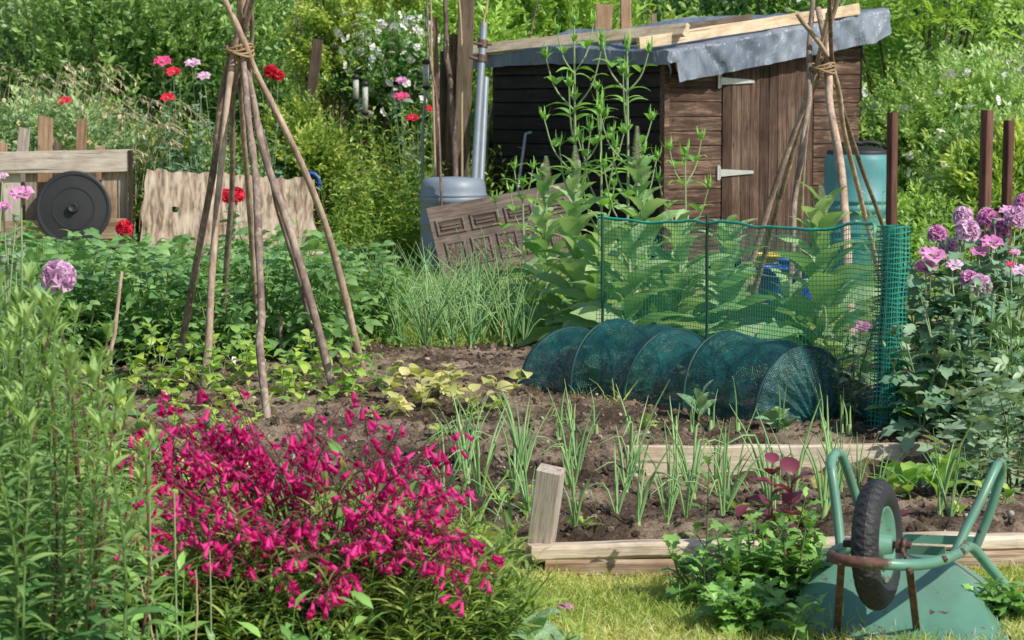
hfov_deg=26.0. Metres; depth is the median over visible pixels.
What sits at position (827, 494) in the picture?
onion plant
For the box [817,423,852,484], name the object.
onion plant
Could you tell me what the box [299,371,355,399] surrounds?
bean plant
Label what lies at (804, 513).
weed rosette
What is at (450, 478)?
onion plant
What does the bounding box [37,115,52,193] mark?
board
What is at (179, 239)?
potato plant
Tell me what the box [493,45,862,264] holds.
garden shed
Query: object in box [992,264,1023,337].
poppy plant
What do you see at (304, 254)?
potato plant
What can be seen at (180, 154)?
poppy plant
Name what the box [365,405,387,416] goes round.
weed rosette
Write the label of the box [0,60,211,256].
dry grass
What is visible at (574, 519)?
onion plant
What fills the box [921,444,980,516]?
onion plant
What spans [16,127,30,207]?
board
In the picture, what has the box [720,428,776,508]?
onion plant
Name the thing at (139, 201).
shrub
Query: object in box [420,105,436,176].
poppy plant
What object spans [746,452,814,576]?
red orach
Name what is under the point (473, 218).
carved door
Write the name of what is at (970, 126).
rose bush
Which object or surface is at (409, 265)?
onion plant
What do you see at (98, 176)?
board
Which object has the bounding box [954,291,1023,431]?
sage
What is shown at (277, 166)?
poppy plant
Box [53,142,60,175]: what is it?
board
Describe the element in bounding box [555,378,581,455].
onion plant
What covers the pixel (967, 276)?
poppy plant
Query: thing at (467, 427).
onion plant
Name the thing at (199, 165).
poppy plant
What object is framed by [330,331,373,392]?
bean plant
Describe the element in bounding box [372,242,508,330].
onion plant
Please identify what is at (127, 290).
potato plant
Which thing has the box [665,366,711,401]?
cabbage plant
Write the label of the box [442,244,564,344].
onion plant
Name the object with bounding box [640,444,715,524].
onion plant
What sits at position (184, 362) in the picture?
bean plant
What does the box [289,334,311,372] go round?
bean plant
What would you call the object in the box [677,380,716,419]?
cabbage seedling
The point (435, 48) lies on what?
wooden stake
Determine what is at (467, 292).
onion plant
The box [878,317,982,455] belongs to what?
poppy plant
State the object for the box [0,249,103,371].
potato plant
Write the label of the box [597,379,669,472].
onion plant
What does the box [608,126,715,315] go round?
mullein
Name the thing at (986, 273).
poppy plant
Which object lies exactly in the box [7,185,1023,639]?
ground
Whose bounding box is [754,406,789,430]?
cabbage seedling
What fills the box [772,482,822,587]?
mustard weed
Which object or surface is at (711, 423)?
onion plant
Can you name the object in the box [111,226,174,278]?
potato plant
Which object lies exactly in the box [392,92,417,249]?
poppy plant
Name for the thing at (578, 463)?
onion plant
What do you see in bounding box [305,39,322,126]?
fence post
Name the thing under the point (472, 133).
shrub
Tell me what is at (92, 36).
shrub
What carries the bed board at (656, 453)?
on the bed soil
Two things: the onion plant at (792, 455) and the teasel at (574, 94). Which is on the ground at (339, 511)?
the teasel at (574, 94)
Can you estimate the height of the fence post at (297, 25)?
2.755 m
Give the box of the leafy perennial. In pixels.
[0,260,176,639]
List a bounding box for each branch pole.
[443,0,457,176]
[484,101,492,192]
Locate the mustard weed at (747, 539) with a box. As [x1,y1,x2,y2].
[724,512,770,576]
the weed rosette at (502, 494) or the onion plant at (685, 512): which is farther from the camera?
the weed rosette at (502, 494)
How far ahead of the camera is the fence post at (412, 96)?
24.48 m
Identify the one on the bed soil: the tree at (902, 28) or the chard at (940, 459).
the chard at (940, 459)
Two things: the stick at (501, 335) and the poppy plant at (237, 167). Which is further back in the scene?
the poppy plant at (237, 167)
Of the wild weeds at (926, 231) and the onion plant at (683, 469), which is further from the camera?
the wild weeds at (926, 231)
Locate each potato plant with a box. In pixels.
[0,227,103,333]
[0,228,24,266]
[0,233,25,299]
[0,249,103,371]
[1,221,115,320]
[1,229,144,353]
[7,230,73,275]
[14,238,73,296]
[17,254,121,373]
[25,238,102,310]
[32,231,104,288]
[46,233,120,299]
[49,273,147,366]
[85,238,207,324]
[86,246,157,308]
[88,234,192,321]
[92,234,233,365]
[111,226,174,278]
[111,238,223,342]
[120,235,246,350]
[129,259,272,365]
[149,248,204,294]
[172,235,224,295]
[200,248,250,313]
[204,249,289,323]
[215,224,311,350]
[216,230,351,344]
[220,233,306,279]
[224,219,372,362]
[227,248,306,318]
[263,245,319,271]
[271,246,386,350]
[280,242,326,301]
[304,233,401,325]
[312,246,383,303]
[316,240,416,342]
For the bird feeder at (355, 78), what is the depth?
22.55 m
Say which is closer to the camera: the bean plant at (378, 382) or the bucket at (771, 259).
the bean plant at (378, 382)
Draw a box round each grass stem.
[149,439,158,639]
[173,491,178,639]
[209,550,211,633]
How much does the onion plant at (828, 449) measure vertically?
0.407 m
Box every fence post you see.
[295,0,303,98]
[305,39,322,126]
[384,19,393,201]
[407,25,415,237]
[594,4,612,28]
[620,0,630,28]
[651,14,655,23]
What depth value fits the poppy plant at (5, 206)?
7.78 m
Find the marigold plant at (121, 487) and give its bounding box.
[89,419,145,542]
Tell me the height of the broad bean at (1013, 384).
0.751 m
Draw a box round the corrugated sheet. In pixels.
[140,168,315,258]
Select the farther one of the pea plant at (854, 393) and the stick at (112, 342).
the stick at (112, 342)
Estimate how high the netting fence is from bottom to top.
1.101 m
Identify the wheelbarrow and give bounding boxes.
[786,448,1019,639]
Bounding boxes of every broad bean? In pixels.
[900,362,1023,488]
[916,421,1023,497]
[943,342,1023,492]
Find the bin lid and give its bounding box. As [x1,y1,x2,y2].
[35,171,111,244]
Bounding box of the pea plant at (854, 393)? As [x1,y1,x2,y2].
[828,319,876,419]
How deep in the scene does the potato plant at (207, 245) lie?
16.95 m
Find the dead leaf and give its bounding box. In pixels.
[824,306,828,336]
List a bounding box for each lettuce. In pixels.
[948,500,967,515]
[967,479,991,492]
[988,482,1019,502]
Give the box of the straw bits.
[83,347,1018,520]
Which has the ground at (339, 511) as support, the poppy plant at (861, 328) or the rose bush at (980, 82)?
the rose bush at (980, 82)
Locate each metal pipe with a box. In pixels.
[469,22,491,177]
[479,77,488,179]
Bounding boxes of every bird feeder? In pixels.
[349,24,361,101]
[361,30,369,115]
[419,8,431,255]
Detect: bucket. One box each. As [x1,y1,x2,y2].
[749,252,784,277]
[755,265,794,302]
[776,258,811,299]
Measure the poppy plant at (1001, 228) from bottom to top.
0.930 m
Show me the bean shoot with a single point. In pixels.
(177, 365)
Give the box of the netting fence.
[596,213,910,426]
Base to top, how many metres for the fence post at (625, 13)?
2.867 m
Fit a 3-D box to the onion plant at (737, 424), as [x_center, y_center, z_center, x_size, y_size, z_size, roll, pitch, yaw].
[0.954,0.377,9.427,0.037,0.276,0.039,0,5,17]
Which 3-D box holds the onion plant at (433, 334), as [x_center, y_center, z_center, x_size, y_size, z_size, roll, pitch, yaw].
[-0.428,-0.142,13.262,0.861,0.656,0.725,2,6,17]
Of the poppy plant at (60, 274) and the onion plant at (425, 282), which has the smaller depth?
the poppy plant at (60, 274)
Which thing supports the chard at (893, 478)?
on the bed soil
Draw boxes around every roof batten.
[473,23,689,56]
[637,3,859,49]
[688,14,752,28]
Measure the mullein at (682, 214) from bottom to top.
0.908 m
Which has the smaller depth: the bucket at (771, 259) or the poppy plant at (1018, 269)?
the poppy plant at (1018, 269)
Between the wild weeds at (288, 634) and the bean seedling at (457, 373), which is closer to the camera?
the wild weeds at (288, 634)
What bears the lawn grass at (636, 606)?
on the ground at (339, 511)
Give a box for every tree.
[104,2,287,106]
[237,0,363,195]
[341,1,652,185]
[746,0,1014,167]
[779,0,1023,185]
[892,2,1009,67]
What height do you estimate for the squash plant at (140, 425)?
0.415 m
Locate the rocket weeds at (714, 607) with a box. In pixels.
[690,570,789,636]
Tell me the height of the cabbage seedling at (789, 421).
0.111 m
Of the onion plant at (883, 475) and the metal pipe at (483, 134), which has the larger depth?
the metal pipe at (483, 134)
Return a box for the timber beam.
[308,251,352,261]
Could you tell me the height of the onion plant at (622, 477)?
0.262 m
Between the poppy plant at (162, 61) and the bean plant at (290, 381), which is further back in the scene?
the poppy plant at (162, 61)
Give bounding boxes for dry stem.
[40,535,124,639]
[136,573,154,639]
[194,570,197,639]
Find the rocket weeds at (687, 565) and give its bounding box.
[659,533,782,602]
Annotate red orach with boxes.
[731,504,765,571]
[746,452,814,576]
[895,484,911,514]
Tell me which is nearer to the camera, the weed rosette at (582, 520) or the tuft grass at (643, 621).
the tuft grass at (643, 621)
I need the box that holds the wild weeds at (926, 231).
[849,190,1023,320]
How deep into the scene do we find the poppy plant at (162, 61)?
22.27 m
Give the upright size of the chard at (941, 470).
0.144 m
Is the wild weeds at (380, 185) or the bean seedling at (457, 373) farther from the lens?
the wild weeds at (380, 185)
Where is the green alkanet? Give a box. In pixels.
[864,371,934,420]
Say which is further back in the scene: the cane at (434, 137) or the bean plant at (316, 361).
the cane at (434, 137)
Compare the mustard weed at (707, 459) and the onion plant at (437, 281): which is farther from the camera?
the onion plant at (437, 281)
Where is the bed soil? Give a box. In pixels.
[1,316,1023,542]
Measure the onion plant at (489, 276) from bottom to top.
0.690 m
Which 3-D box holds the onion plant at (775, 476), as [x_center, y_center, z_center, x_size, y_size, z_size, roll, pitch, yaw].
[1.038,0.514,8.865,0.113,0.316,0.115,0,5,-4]
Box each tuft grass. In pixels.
[322,378,667,568]
[483,561,938,639]
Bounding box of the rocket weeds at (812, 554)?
[739,507,831,608]
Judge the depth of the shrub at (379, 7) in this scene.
27.15 m
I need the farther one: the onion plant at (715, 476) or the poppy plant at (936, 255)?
the poppy plant at (936, 255)
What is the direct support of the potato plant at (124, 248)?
on the bed soil
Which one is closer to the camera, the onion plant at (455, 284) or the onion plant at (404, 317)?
the onion plant at (404, 317)
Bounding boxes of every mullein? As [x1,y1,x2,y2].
[478,156,587,313]
[492,146,613,337]
[514,208,658,346]
[541,221,724,364]
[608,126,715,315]
[622,209,746,353]
[686,214,775,335]
[701,268,882,367]
[719,180,913,385]
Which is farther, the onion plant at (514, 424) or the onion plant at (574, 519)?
the onion plant at (514, 424)
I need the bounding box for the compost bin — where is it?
[0,149,132,247]
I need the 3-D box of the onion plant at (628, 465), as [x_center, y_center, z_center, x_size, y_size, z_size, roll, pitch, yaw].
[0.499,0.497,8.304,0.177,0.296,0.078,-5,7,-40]
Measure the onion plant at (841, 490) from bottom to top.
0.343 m
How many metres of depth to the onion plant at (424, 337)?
12.76 m
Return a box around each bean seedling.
[379,366,409,398]
[382,366,436,398]
[383,391,415,417]
[393,360,453,397]
[407,369,442,409]
[433,363,473,394]
[435,369,461,401]
[442,382,481,413]
[481,368,532,402]
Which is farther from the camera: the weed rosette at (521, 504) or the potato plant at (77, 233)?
the potato plant at (77, 233)
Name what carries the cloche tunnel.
on the bed soil
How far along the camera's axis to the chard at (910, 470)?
8.24 m
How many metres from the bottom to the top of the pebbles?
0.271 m
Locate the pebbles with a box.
[88,337,1014,530]
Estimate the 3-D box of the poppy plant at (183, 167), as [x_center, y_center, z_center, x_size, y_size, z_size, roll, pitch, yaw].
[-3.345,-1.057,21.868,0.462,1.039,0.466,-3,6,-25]
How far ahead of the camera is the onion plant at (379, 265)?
15.39 m
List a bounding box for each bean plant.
[111,325,158,374]
[135,361,178,395]
[142,317,182,366]
[159,332,197,382]
[188,330,235,369]
[188,340,224,389]
[220,325,273,382]
[238,325,265,366]
[264,350,301,395]
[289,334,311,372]
[297,329,337,378]
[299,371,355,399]
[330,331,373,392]
[364,353,399,387]
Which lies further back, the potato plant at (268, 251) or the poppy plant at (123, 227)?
the poppy plant at (123, 227)
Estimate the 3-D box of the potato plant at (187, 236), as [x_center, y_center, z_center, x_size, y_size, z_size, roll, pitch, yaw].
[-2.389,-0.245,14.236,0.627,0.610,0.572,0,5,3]
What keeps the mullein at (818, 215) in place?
on the bed soil
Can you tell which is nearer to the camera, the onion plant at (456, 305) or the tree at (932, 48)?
the onion plant at (456, 305)
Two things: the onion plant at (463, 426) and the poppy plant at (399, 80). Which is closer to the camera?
the onion plant at (463, 426)
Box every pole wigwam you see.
[176,0,365,417]
[738,0,903,333]
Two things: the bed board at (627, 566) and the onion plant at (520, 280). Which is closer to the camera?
the bed board at (627, 566)
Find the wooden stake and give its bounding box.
[433,18,439,176]
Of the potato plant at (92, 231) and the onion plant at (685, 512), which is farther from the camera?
the potato plant at (92, 231)
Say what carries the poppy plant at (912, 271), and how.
on the bed soil
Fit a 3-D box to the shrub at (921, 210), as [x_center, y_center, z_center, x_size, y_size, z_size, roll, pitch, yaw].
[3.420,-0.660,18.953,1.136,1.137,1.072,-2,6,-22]
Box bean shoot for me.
[175,347,188,367]
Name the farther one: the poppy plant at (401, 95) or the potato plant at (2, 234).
the poppy plant at (401, 95)
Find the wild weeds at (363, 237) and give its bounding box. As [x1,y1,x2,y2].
[313,201,407,265]
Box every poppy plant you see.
[0,172,25,476]
[0,186,44,426]
[40,258,76,493]
[53,96,73,150]
[115,219,132,242]
[136,107,179,239]
[153,56,182,169]
[160,93,177,208]
[166,66,186,167]
[168,107,208,207]
[172,160,191,211]
[181,58,209,169]
[183,120,228,173]
[192,116,242,258]
[195,71,216,168]
[218,187,245,254]
[235,150,274,176]
[248,116,283,175]
[259,64,289,150]
[267,138,287,178]
[389,76,416,232]
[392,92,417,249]
[398,114,427,233]
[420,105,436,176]
[853,321,880,381]
[875,279,951,419]
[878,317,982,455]
[897,246,953,382]
[901,248,966,405]
[904,218,986,415]
[904,259,975,412]
[908,278,992,443]
[909,224,962,414]
[921,238,985,413]
[922,206,1006,415]
[936,234,1004,358]
[939,279,1023,453]
[940,269,1007,395]
[952,234,1018,350]
[960,217,1023,376]
[966,206,1022,381]
[967,249,1023,421]
[973,273,1023,436]
[981,205,1023,397]
[986,193,1023,361]
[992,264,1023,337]
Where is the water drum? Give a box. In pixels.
[419,177,486,270]
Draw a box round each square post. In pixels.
[885,113,897,298]
[977,110,993,270]
[1000,120,1013,255]
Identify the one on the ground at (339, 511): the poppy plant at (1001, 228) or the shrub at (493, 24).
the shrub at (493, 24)
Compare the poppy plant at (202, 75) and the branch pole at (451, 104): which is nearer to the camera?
the branch pole at (451, 104)
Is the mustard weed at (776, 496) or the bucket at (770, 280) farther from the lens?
the bucket at (770, 280)
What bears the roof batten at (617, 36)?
on the tarpaulin
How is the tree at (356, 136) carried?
on the ground at (339, 511)
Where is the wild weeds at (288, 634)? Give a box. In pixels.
[0,442,467,639]
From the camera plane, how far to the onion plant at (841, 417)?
9.38 m
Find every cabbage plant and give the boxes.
[484,607,582,639]
[574,360,615,389]
[610,360,665,390]
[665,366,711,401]
[706,376,760,412]
[764,375,815,409]
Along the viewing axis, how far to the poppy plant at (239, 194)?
20.55 m
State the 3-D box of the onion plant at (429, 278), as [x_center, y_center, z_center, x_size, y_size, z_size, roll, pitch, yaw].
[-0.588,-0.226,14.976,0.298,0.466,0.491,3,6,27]
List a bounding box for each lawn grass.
[344,536,1023,639]
[491,541,1023,639]
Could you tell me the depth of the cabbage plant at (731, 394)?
10.09 m
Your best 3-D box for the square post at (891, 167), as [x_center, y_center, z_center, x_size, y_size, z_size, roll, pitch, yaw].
[2.499,-0.604,14.609,0.058,1.517,0.060,-4,7,-37]
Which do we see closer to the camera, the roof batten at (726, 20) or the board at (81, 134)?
the board at (81, 134)
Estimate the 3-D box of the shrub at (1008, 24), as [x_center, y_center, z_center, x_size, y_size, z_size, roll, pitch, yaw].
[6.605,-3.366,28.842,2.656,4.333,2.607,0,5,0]
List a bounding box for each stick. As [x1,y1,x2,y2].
[109,271,122,364]
[278,316,282,360]
[500,320,503,345]
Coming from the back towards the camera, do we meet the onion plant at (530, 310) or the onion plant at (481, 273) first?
the onion plant at (481, 273)
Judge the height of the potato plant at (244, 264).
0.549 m
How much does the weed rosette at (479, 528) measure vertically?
0.054 m
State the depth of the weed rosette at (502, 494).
8.11 m
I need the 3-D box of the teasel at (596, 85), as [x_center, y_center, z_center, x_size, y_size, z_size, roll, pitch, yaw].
[0.584,-0.817,14.888,0.487,1.617,0.552,-2,6,-17]
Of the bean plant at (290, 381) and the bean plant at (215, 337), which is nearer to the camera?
the bean plant at (290, 381)
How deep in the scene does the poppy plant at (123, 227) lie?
18.87 m
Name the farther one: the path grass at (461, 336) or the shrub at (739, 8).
the shrub at (739, 8)
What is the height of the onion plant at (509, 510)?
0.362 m
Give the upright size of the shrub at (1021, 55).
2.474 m
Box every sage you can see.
[883,332,1023,433]
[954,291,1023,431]
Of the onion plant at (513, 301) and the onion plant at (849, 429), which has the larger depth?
the onion plant at (513, 301)
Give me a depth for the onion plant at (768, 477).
7.63 m
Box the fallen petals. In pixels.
[558,603,572,610]
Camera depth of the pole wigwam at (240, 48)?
10.85 m
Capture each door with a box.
[426,183,581,276]
[717,55,813,260]
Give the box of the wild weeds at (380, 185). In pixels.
[295,105,520,265]
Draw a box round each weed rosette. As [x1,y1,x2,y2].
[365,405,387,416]
[427,423,454,442]
[460,410,481,420]
[462,523,489,539]
[463,401,485,411]
[485,395,510,409]
[486,528,517,544]
[490,486,517,500]
[494,469,512,483]
[513,496,531,514]
[547,413,572,422]
[563,515,603,527]
[634,414,658,427]
[724,502,753,518]
[784,507,811,523]
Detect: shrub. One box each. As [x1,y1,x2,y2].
[0,0,139,114]
[0,0,303,163]
[93,108,229,255]
[120,0,336,166]
[128,110,249,227]
[203,146,313,205]
[247,84,373,250]
[268,0,381,232]
[286,0,438,166]
[367,0,542,193]
[395,0,697,138]
[435,95,492,194]
[587,1,705,29]
[614,0,775,23]
[631,0,925,128]
[897,176,976,288]
[912,0,1023,70]
[934,114,1023,277]
[957,31,1023,104]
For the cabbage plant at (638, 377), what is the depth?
10.60 m
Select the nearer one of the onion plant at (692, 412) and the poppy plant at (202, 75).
the onion plant at (692, 412)
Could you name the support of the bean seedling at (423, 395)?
on the bed soil
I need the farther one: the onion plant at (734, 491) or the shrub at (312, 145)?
the shrub at (312, 145)
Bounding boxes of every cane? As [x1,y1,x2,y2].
[426,0,442,205]
[430,0,435,176]
[458,0,462,176]
[482,0,488,25]
[529,0,538,37]
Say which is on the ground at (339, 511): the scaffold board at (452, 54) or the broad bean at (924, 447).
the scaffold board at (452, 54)
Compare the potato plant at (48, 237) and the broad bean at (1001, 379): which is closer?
the broad bean at (1001, 379)
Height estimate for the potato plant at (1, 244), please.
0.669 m
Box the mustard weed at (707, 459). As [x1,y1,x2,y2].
[677,456,729,579]
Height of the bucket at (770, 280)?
0.270 m
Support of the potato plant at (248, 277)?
on the bed soil
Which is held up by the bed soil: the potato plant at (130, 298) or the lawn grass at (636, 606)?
the potato plant at (130, 298)
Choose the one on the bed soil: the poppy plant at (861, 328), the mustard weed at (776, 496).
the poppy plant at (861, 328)
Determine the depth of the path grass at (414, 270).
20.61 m
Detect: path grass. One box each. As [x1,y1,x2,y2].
[287,244,612,321]
[333,281,619,347]
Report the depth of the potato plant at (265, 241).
15.79 m
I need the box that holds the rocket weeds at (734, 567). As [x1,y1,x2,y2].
[685,511,793,598]
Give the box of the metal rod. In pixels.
[505,131,531,267]
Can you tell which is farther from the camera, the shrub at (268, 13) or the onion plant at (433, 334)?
the shrub at (268, 13)
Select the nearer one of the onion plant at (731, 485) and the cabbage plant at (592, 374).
the onion plant at (731, 485)
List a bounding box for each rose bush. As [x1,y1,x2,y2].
[316,2,457,239]
[854,40,1023,230]
[902,96,1023,254]
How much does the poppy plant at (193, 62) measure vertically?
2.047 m
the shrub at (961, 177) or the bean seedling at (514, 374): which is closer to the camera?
the bean seedling at (514, 374)
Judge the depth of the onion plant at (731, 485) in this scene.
8.62 m
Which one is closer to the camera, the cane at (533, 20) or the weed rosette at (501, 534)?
the weed rosette at (501, 534)
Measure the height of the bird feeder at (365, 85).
0.850 m
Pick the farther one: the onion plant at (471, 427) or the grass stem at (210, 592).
the onion plant at (471, 427)
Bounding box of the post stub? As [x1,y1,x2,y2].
[524,463,565,562]
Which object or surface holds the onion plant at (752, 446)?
on the bed soil
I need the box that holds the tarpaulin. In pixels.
[472,8,891,81]
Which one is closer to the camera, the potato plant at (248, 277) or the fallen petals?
the fallen petals
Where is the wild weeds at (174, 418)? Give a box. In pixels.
[1,379,275,559]
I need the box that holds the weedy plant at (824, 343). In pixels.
[815,329,851,399]
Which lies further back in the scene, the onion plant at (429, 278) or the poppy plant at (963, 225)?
the onion plant at (429, 278)
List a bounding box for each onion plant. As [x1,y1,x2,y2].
[320,257,407,346]
[351,243,498,345]
[355,238,413,300]
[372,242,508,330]
[377,245,473,344]
[377,275,419,334]
[383,242,431,318]
[384,257,435,303]
[386,254,435,314]
[387,266,480,345]
[388,242,490,315]
[392,240,437,304]
[399,246,480,319]
[402,276,446,342]
[406,256,516,345]
[407,241,468,320]
[408,244,493,308]
[408,254,497,326]
[409,257,456,298]
[410,223,527,298]
[412,254,488,324]
[412,262,465,346]
[413,425,474,487]
[414,241,476,325]
[415,459,487,529]
[424,246,501,330]
[427,251,519,343]
[427,392,493,463]
[428,261,487,321]
[429,248,514,323]
[429,389,494,470]
[431,255,475,313]
[431,276,499,335]
[432,264,509,347]
[436,400,507,496]
[441,254,544,342]
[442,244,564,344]
[448,252,558,318]
[448,389,486,483]
[449,266,537,346]
[452,394,479,459]
[456,405,460,462]
[460,252,556,336]
[463,237,565,320]
[464,230,523,330]
[469,470,522,538]
[475,249,555,296]
[475,268,559,314]
[476,275,552,334]
[482,271,561,344]
[483,467,512,552]
[485,246,540,292]
[486,273,551,339]
[488,448,534,513]
[494,396,544,459]
[497,253,566,305]
[497,382,529,464]
[499,409,537,495]
[500,247,560,283]
[500,265,557,340]
[510,254,561,296]
[514,402,558,481]
[539,387,594,488]
[540,405,600,470]
[550,388,565,439]
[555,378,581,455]
[559,442,590,512]
[561,415,580,484]
[563,448,591,528]
[569,397,575,429]
[578,443,646,513]
[590,388,598,433]
[595,427,648,491]
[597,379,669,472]
[616,385,660,476]
[625,415,656,482]
[634,422,707,502]
[635,438,688,525]
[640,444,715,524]
[650,448,709,517]
[659,419,735,491]
[667,411,731,498]
[669,396,677,488]
[673,403,679,432]
[690,398,697,432]
[695,442,748,494]
[696,420,728,487]
[704,390,717,430]
[706,437,737,497]
[709,418,730,515]
[714,404,768,493]
[716,405,760,489]
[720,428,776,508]
[725,441,785,512]
[733,378,740,431]
[756,409,784,483]
[761,444,781,530]
[770,399,820,490]
[778,383,786,430]
[786,430,815,485]
[798,396,848,519]
[809,437,845,489]
[815,383,826,429]
[816,430,865,498]
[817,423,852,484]
[819,407,850,519]
[822,413,843,491]
[827,431,844,484]
[840,388,843,433]
[843,401,852,435]
[849,434,884,491]
[873,443,916,486]
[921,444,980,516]
[931,422,982,515]
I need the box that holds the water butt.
[824,140,885,297]
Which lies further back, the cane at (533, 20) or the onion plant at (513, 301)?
the cane at (533, 20)
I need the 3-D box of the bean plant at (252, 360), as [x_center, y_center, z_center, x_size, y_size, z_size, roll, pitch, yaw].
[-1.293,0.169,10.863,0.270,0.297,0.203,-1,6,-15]
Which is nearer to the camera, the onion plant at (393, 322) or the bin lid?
the onion plant at (393, 322)
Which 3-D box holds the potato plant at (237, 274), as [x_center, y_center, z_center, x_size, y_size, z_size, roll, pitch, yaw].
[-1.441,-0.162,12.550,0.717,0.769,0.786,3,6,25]
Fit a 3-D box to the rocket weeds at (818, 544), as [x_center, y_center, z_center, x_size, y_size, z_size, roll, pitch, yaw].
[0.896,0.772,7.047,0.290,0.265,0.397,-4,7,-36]
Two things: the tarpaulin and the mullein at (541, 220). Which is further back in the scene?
the tarpaulin
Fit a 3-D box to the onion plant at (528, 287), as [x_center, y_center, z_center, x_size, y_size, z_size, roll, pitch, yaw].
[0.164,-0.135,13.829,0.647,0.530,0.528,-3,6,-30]
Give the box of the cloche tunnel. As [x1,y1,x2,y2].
[518,318,850,422]
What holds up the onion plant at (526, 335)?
on the bed soil
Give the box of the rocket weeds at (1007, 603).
[962,577,1023,621]
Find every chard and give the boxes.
[866,460,918,494]
[876,461,939,498]
[916,462,970,497]
[930,448,976,490]
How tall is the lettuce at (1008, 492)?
0.093 m
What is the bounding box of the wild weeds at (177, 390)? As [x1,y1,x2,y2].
[0,354,375,436]
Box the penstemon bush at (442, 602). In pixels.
[97,373,597,639]
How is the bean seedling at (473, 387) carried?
on the bed soil
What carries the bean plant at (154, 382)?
on the bed soil
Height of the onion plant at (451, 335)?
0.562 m
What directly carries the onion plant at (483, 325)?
on the ground at (339, 511)
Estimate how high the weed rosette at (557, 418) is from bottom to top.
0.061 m
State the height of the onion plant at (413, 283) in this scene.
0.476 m
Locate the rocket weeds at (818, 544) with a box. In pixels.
[750,510,849,598]
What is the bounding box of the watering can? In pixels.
[274,171,321,188]
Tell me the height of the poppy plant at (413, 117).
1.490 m
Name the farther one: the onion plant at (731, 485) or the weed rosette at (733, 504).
the onion plant at (731, 485)
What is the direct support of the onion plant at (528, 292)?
on the ground at (339, 511)
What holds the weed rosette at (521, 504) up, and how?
on the bed soil
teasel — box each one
[488,156,541,289]
[539,5,608,285]
[566,79,630,225]
[594,26,661,299]
[651,127,717,287]
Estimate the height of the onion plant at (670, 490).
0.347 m
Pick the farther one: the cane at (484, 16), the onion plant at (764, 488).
the cane at (484, 16)
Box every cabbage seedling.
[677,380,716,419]
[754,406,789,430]
[770,416,799,426]
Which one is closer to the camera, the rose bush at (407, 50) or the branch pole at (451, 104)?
the branch pole at (451, 104)
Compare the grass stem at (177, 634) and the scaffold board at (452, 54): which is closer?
the grass stem at (177, 634)
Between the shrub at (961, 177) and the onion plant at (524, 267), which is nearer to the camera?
the onion plant at (524, 267)
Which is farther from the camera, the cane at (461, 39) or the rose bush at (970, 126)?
the cane at (461, 39)
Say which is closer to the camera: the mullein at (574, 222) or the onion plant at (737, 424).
the onion plant at (737, 424)
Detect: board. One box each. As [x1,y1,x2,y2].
[0,141,7,201]
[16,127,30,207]
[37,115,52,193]
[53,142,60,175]
[76,119,86,149]
[95,146,104,182]
[439,51,448,176]
[446,34,457,176]
[455,0,473,176]
[527,531,1023,561]
[544,550,1023,577]
[626,442,967,477]
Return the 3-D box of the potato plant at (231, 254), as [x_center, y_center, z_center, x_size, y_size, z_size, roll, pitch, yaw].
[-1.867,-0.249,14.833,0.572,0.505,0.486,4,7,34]
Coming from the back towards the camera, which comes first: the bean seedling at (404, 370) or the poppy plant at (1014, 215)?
the bean seedling at (404, 370)
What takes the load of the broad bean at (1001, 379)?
on the bed soil
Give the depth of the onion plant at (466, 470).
8.54 m
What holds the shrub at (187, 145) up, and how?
on the ground at (339, 511)
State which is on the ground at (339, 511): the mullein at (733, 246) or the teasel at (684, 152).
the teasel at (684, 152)
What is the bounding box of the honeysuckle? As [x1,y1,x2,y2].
[0,82,149,258]
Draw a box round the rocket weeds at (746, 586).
[719,576,831,639]
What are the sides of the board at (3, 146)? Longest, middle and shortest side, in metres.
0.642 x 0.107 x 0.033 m
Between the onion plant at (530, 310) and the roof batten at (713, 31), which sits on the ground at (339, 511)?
the onion plant at (530, 310)
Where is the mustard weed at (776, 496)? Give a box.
[743,492,795,538]
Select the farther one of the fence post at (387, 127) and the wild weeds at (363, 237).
the fence post at (387, 127)
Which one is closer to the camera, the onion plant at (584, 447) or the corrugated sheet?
the onion plant at (584, 447)
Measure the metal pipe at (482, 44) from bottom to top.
2.373 m
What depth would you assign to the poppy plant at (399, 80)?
22.91 m
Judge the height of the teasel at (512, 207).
1.161 m
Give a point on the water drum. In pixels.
(457, 189)
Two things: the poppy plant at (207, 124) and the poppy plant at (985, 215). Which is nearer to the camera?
the poppy plant at (985, 215)
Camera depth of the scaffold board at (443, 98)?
21.83 m
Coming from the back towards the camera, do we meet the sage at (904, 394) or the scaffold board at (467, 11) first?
the scaffold board at (467, 11)
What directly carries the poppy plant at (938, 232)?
on the bed soil
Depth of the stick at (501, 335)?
12.96 m
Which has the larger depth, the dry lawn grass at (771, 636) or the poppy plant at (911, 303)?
the poppy plant at (911, 303)
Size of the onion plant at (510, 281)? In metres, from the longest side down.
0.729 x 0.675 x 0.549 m
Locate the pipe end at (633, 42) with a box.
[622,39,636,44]
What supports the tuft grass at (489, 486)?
on the ground at (339, 511)
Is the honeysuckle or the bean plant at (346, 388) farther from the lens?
the honeysuckle
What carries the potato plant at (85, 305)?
on the bed soil
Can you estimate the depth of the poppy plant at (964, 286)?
10.21 m

